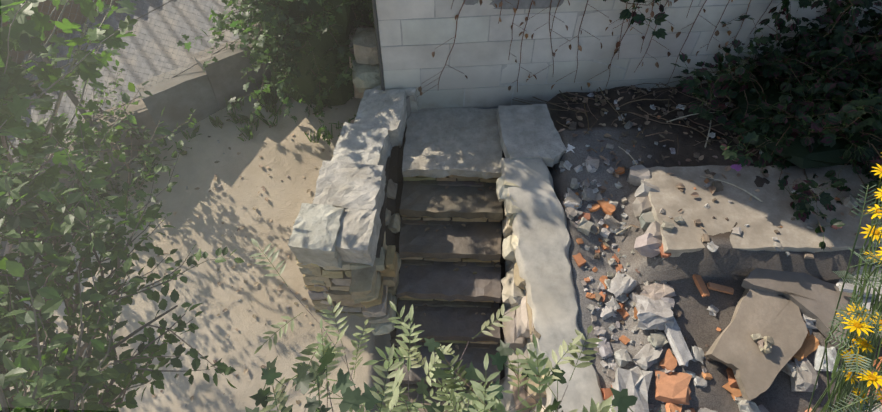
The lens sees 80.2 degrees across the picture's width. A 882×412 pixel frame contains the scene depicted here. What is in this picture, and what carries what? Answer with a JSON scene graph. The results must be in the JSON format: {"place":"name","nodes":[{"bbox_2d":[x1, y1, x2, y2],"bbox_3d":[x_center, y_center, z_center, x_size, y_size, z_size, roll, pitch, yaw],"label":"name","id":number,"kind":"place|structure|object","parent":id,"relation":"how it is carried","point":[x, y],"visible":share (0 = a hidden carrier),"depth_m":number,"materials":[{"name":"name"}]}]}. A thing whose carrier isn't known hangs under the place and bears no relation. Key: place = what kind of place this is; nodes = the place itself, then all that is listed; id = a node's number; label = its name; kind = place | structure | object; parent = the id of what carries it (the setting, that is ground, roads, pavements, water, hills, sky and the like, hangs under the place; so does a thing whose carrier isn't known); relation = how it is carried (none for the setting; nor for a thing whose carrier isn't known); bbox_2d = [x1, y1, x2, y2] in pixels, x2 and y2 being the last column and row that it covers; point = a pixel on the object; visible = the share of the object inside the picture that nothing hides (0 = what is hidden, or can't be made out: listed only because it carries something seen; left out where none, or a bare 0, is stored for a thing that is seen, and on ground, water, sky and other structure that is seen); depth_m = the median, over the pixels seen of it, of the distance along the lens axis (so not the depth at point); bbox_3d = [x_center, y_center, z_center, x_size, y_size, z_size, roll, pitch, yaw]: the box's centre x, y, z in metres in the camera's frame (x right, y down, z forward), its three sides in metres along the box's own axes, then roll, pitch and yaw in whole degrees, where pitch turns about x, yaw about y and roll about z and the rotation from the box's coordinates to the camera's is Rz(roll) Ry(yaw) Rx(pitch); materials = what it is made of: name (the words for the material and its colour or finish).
{"place":"outdoors","nodes":[
{"label":"outdoors","id":0,"kind":"place"},
{"bbox_2d":[0,83,881,411],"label":"ground","id":1,"kind":"structure","parent":0,"point":[236,199],"depth_m":3.89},
{"bbox_2d":[0,0,118,63],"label":"shed wall","id":2,"kind":"structure","parent":1,"relation":"on","point":[46,9],"depth_m":4.84,"materials":[{"name":"grey"}]},
{"bbox_2d":[0,0,261,178],"bbox_3d":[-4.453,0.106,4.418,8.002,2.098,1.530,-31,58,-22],"label":"paved path","id":3,"kind":"structure","parent":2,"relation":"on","point":[154,14],"depth_m":4.75,"materials":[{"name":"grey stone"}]},
{"bbox_2d":[0,0,161,272],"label":"fig tree","id":4,"kind":"object","parent":1,"relation":"on","point":[16,87],"depth_m":2.52,"materials":[{"name":"green plant"}]},
{"bbox_2d":[0,55,243,411],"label":"path shrubs","id":5,"kind":"object","parent":1,"relation":"on","point":[52,380],"depth_m":1.65,"materials":[{"name":"green plant"}]},
{"bbox_2d":[0,22,270,256],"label":"low retaining wall","id":6,"kind":"structure","parent":1,"relation":"on","point":[206,91],"depth_m":4.19,"materials":[{"name":"grey concrete"}]},
{"bbox_2d":[13,0,260,178],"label":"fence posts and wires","id":7,"kind":"object","parent":6,"relation":"attached to","point":[70,94],"depth_m":3.75,"materials":[{"name":"grey metal"}]},
{"bbox_2d":[55,131,330,407],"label":"pebbles","id":8,"kind":"object","parent":1,"relation":"on","point":[230,401],"depth_m":3.97,"materials":[{"name":"grey stone"}]},
{"bbox_2d":[36,74,355,240],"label":"weedy grass","id":9,"kind":"structure","parent":1,"relation":"on","point":[269,98],"depth_m":4.35,"materials":[{"name":"green plant"}]},
{"bbox_2d":[177,0,378,145],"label":"ivy bush","id":10,"kind":"object","parent":1,"relation":"on","point":[261,52],"depth_m":3.86,"materials":[{"name":"green plant"}]},
{"bbox_2d":[295,179,400,334],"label":"stone wall","id":11,"kind":"structure","parent":1,"relation":"on","point":[369,292],"depth_m":3.53,"materials":[{"name":"beige stone"}]},
{"bbox_2d":[288,25,418,267],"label":"wall caps","id":12,"kind":"object","parent":11,"relation":"on","point":[351,183],"depth_m":3.46,"materials":[{"name":"stone"}]},
{"bbox_2d":[344,96,410,257],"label":"stone wall","id":13,"kind":"structure","parent":1,"relation":"on","point":[392,174],"depth_m":3.73,"materials":[{"name":"grey stone"}]},
{"bbox_2d":[249,238,615,411],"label":"wisteria shoots","id":14,"kind":"object","parent":1,"relation":"on","point":[478,388],"depth_m":1.58,"materials":[{"name":"green plant"}]},
{"bbox_2d":[42,85,843,404],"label":"dead leaves","id":15,"kind":"object","parent":1,"relation":"on","point":[680,185],"depth_m":3.82,"materials":[{"name":"brown plant"}]},
{"bbox_2d":[388,126,504,406],"bbox_3d":[0.071,1.244,4.349,0.862,2.800,3.170,2,52,1],"label":"stair core","id":16,"kind":"object","parent":1,"relation":"on","point":[436,303],"depth_m":3.76,"materials":[{"name":"grey stone"}]},
{"bbox_2d":[395,180,502,411],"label":"stair treads","id":17,"kind":"object","parent":16,"relation":"on","point":[481,241],"depth_m":3.68,"materials":[{"name":"grey stone"}]},
{"bbox_2d":[399,175,499,384],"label":"stair risers","id":18,"kind":"object","parent":16,"relation":"attached to","point":[452,178],"depth_m":3.77,"materials":[{"name":"grey stone"}]},
{"bbox_2d":[402,107,501,178],"bbox_3d":[0.095,-0.486,3.914,0.739,0.091,0.695,2,52,1],"label":"stair landing","id":19,"kind":"object","parent":16,"relation":"on","point":[449,141],"depth_m":3.85,"materials":[{"name":"grey stone"}]},
{"bbox_2d":[245,337,660,411],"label":"ivy","id":20,"kind":"object","parent":1,"relation":"on","point":[622,400],"depth_m":1.39,"materials":[{"name":"green plant"}]},
{"bbox_2d":[122,78,871,393],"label":"dry twigs","id":21,"kind":"object","parent":1,"relation":"on","point":[707,137],"depth_m":3.84,"materials":[{"name":"brown wood"}]},
{"bbox_2d":[496,171,547,411],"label":"stone wall","id":22,"kind":"structure","parent":1,"relation":"on","point":[518,329],"depth_m":3.50,"materials":[{"name":"beige stone"}]},
{"bbox_2d":[499,157,603,411],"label":"wall coping","id":23,"kind":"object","parent":22,"relation":"on","point":[539,228],"depth_m":3.40,"materials":[{"name":"grey stone"}]},
{"bbox_2d":[497,104,566,166],"bbox_3d":[0.657,-0.531,3.833,0.477,0.085,0.586,2,52,1],"label":"stone slab","id":24,"kind":"object","parent":23,"relation":"on","point":[528,131],"depth_m":3.77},
{"bbox_2d":[504,230,546,411],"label":"mortar wall","id":25,"kind":"structure","parent":1,"relation":"on","point":[509,265],"depth_m":3.57,"materials":[{"name":"beige stone"}]},
{"bbox_2d":[377,0,827,108],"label":"mortar joints","id":26,"kind":"object","parent":1,"relation":"on","point":[526,4],"visible":0.02,"depth_m":3.60,"materials":[{"name":"grey concrete"}]},
{"bbox_2d":[376,0,881,108],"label":"wall blocks","id":27,"kind":"structure","parent":1,"relation":"on","point":[413,57],"depth_m":3.73,"materials":[{"name":"white concrete"}]},
{"bbox_2d":[372,0,384,90],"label":"wall edge","id":28,"kind":"object","parent":27,"relation":"attached to","point":[378,43],"depth_m":3.58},
{"bbox_2d":[417,0,775,96],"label":"dry vines","id":29,"kind":"object","parent":27,"relation":"attached to","point":[592,35],"depth_m":3.67,"materials":[{"name":"brown plant"}]},
{"bbox_2d":[627,165,661,257],"bbox_3d":[1.321,0.017,3.389,0.227,0.185,0.670,2,52,1],"label":"broken concrete edge","id":30,"kind":"object","parent":1,"relation":"on","point":[648,243],"depth_m":3.34,"materials":[{"name":"concrete"}]},
{"bbox_2d":[566,104,746,170],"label":"litter","id":31,"kind":"object","parent":1,"relation":"on","point":[711,135],"depth_m":3.67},
{"bbox_2d":[558,87,881,411],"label":"rubble","id":32,"kind":"object","parent":1,"relation":"on","point":[653,303],"depth_m":3.18,"materials":[{"name":"grey stone"}]},
{"bbox_2d":[603,0,881,250],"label":"shrub","id":33,"kind":"object","parent":1,"relation":"on","point":[827,45],"depth_m":3.45,"materials":[{"name":"green plant"}]},
{"bbox_2d":[644,165,881,259],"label":"concrete slab","id":34,"kind":"structure","parent":1,"relation":"on","point":[769,214],"depth_m":3.30,"materials":[{"name":"concrete"}]},
{"bbox_2d":[705,268,881,399],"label":"broken slabs","id":35,"kind":"object","parent":1,"relation":"on","point":[774,304],"depth_m":3.10,"materials":[{"name":"concrete"}]},
{"bbox_2d":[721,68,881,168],"bbox_3d":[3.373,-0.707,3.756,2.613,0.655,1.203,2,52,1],"label":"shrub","id":36,"kind":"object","parent":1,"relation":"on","point":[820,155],"depth_m":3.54,"materials":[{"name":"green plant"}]},
{"bbox_2d":[807,156,881,411],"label":"daisy","id":37,"kind":"object","parent":1,"relation":"on","point":[844,386],"depth_m":0.95,"materials":[{"name":"plant"}]},
{"bbox_2d":[859,357,881,402],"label":"hollow brick","id":38,"kind":"object","parent":1,"relation":"on","point":[878,364],"depth_m":2.91,"materials":[{"name":"brick"}]}
]}

